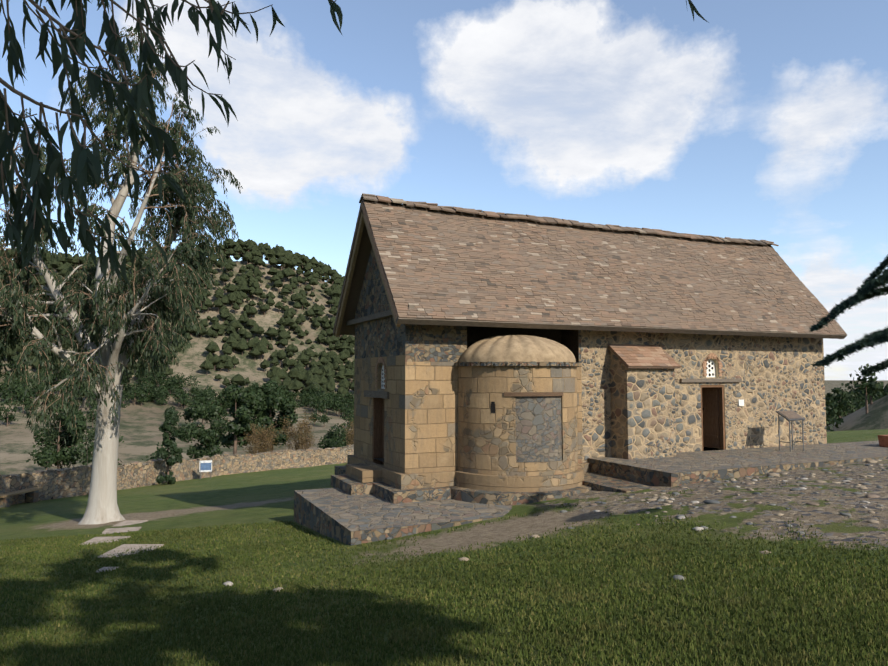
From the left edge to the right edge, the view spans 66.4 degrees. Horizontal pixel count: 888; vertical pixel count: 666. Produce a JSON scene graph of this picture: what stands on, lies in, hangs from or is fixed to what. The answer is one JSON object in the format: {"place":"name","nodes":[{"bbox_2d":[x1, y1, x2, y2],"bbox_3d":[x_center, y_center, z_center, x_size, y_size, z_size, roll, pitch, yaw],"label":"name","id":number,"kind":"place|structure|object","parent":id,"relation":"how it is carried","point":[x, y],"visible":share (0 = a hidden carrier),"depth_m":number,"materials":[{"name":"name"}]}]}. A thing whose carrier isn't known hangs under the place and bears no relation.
{"place":"outdoors","nodes":[
{"label":"outdoors","id":0,"kind":"place"},
{"bbox_2d":[0,0,708,286],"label":"overhanging tree foliage","id":1,"kind":"object","parent":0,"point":[84,160],"visible":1,"depth_m":2.87,"materials":[{"name":"green plant"}]},
{"bbox_2d":[0,482,887,665],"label":"grass","id":2,"kind":"structure","parent":0,"point":[803,632],"depth_m":6.99,"materials":[{"name":"green plant"}]},
{"bbox_2d":[0,261,887,665],"bbox_3d":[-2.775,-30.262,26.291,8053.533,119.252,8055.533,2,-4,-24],"label":"ground","id":3,"kind":"structure","parent":0,"point":[258,497],"depth_m":12.20,"materials":[{"name":"green plant"}]},
{"bbox_2d":[0,487,40,507],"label":"bench","id":4,"kind":"object","parent":3,"relation":"on","point":[32,495],"visible":0.78,"depth_m":26.56,"materials":[{"name":"grey stone"}]},
{"bbox_2d":[33,400,94,468],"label":"tree","id":5,"kind":"object","parent":3,"relation":"on","point":[56,454],"visible":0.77,"depth_m":73.04,"materials":[{"name":"green plant"}]},
{"bbox_2d":[0,26,242,524],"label":"eucalyptus tree","id":6,"kind":"object","parent":3,"relation":"on","point":[108,351],"visible":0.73,"depth_m":18.77,"materials":[{"name":"green plant"}]},
{"bbox_2d":[82,520,163,572],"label":"stepping stones","id":7,"kind":"object","parent":3,"relation":"on","point":[117,530],"visible":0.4,"depth_m":14.44,"materials":[{"name":"grey stone"}]},
{"bbox_2d":[155,408,183,484],"bbox_3d":[-14.064,5.818,34.656,1.325,4.021,1.514,0,-4,-1],"label":"cypress","id":8,"kind":"object","parent":3,"relation":"on","point":[172,418],"visible":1,"depth_m":34.56,"materials":[{"name":"green plant"}]},
{"bbox_2d":[0,444,353,504],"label":"boundary wall","id":9,"kind":"structure","parent":3,"relation":"on","point":[63,483],"depth_m":35.05,"materials":[{"name":"stone"}]},
{"bbox_2d":[178,397,230,458],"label":"tree","id":10,"kind":"object","parent":3,"relation":"on","point":[209,440],"visible":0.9,"depth_m":79.23,"materials":[{"name":"green plant"}]},
{"bbox_2d":[199,460,211,478],"bbox_3d":[-13.239,7.652,37.682,0.660,1.130,0.049,1,-4,-19],"label":"info sign","id":11,"kind":"object","parent":3,"relation":"on","point":[205,465],"visible":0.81,"depth_m":37.68,"materials":[{"name":"grey metal"}]},
{"bbox_2d":[206,383,266,453],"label":"tree","id":12,"kind":"object","parent":3,"relation":"on","point":[245,407],"visible":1,"depth_m":58.86,"materials":[{"name":"green plant"}]},
{"bbox_2d":[243,422,285,453],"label":"shrub","id":13,"kind":"object","parent":3,"relation":"on","point":[264,445],"visible":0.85,"depth_m":54.38,"materials":[{"name":"brown plant"}]},
{"bbox_2d":[249,379,297,451],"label":"tree","id":14,"kind":"object","parent":3,"relation":"on","point":[274,396],"visible":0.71,"depth_m":61.63,"materials":[{"name":"green plant"}]},
{"bbox_2d":[277,409,318,449],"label":"shrub","id":15,"kind":"object","parent":3,"relation":"on","point":[305,441],"visible":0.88,"depth_m":56.01,"materials":[{"name":"brown plant"}]},
{"bbox_2d":[317,424,353,448],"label":"bush","id":16,"kind":"object","parent":3,"relation":"on","point":[331,438],"visible":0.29,"depth_m":97.34,"materials":[{"name":"green plant"}]},
{"bbox_2d":[341,420,353,444],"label":"shrub","id":17,"kind":"object","parent":3,"relation":"on","point":[350,434],"visible":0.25,"depth_m":58.53,"materials":[{"name":"brown plant"}]},
{"bbox_2d":[0,238,887,470],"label":"hill pines","id":18,"kind":"object","parent":3,"relation":"on","point":[318,377],"visible":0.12,"depth_m":369.82,"materials":[{"name":"green plant"}]},
{"bbox_2d":[223,459,887,591],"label":"loose stones","id":19,"kind":"object","parent":3,"relation":"on","point":[732,480],"visible":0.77,"depth_m":12.15,"materials":[{"name":"grey stone"}]},
{"bbox_2d":[354,248,826,473],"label":"church walls","id":20,"kind":"structure","parent":3,"relation":"on","point":[774,374],"depth_m":17.64,"materials":[{"name":"beige stone"}]},
{"bbox_2d":[375,353,722,388],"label":"window grilles","id":21,"kind":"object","parent":20,"relation":"in","point":[709,367],"depth_m":19.03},
{"bbox_2d":[364,379,743,463],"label":"doors","id":22,"kind":"structure","parent":20,"relation":"in","point":[713,418],"depth_m":19.22,"materials":[{"name":"brown wood"}]},
{"bbox_2d":[333,200,846,338],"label":"roof trim","id":23,"kind":"structure","parent":20,"relation":"on","point":[362,246],"depth_m":17.79,"materials":[{"name":"brown wood"}]},
{"bbox_2d":[359,193,846,334],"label":"church roof tiles","id":24,"kind":"object","parent":23,"relation":"on","point":[440,262],"visible":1,"depth_m":18.13,"materials":[{"name":"brown tile"}]},
{"bbox_2d":[0,0,887,379],"label":"sky","id":25,"kind":"structure","parent":0,"point":[767,120],"materials":[{"name":"blue"}]},
{"bbox_2d":[294,440,887,545],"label":"church terrace","id":26,"kind":"structure","parent":0,"point":[338,514],"depth_m":15.07,"materials":[{"name":"grey stone"}]},
{"bbox_2d":[331,455,591,504],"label":"stone plinth","id":27,"kind":"structure","parent":26,"relation":"on","point":[355,475],"depth_m":15.00,"materials":[{"name":"beige stone"}]},
{"bbox_2d":[454,335,580,475],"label":"church apse","id":28,"kind":"structure","parent":27,"relation":"on","point":[511,412],"depth_m":15.07,"materials":[{"name":"beige stone"}]},
{"bbox_2d":[610,350,675,458],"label":"buttress","id":29,"kind":"structure","parent":26,"relation":"on","point":[643,422],"depth_m":17.27,"materials":[{"name":"beige stone"}]},
{"bbox_2d":[607,344,680,368],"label":"small lean-to roof","id":30,"kind":"structure","parent":29,"relation":"on","point":[640,356],"depth_m":17.52,"materials":[{"name":"brown tile"}]},
{"bbox_2d":[776,410,804,451],"bbox_3d":[9.672,2.728,18.909,0.660,1.102,0.419,2,-4,-24],"label":"info lectern","id":31,"kind":"object","parent":26,"relation":"on","point":[791,415],"visible":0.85,"depth_m":18.88,"materials":[{"name":"grey metal"}]},
{"bbox_2d":[877,435,887,446],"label":"planter","id":32,"kind":"object","parent":26,"relation":"on","point":[883,440],"visible":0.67,"depth_m":19.84,"materials":[{"name":"ceramic"}]},
{"bbox_2d":[808,255,887,376],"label":"cedar branch","id":33,"kind":"object","parent":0,"point":[874,284],"visible":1,"depth_m":9.05,"materials":[{"name":"green plant"}]}
]}

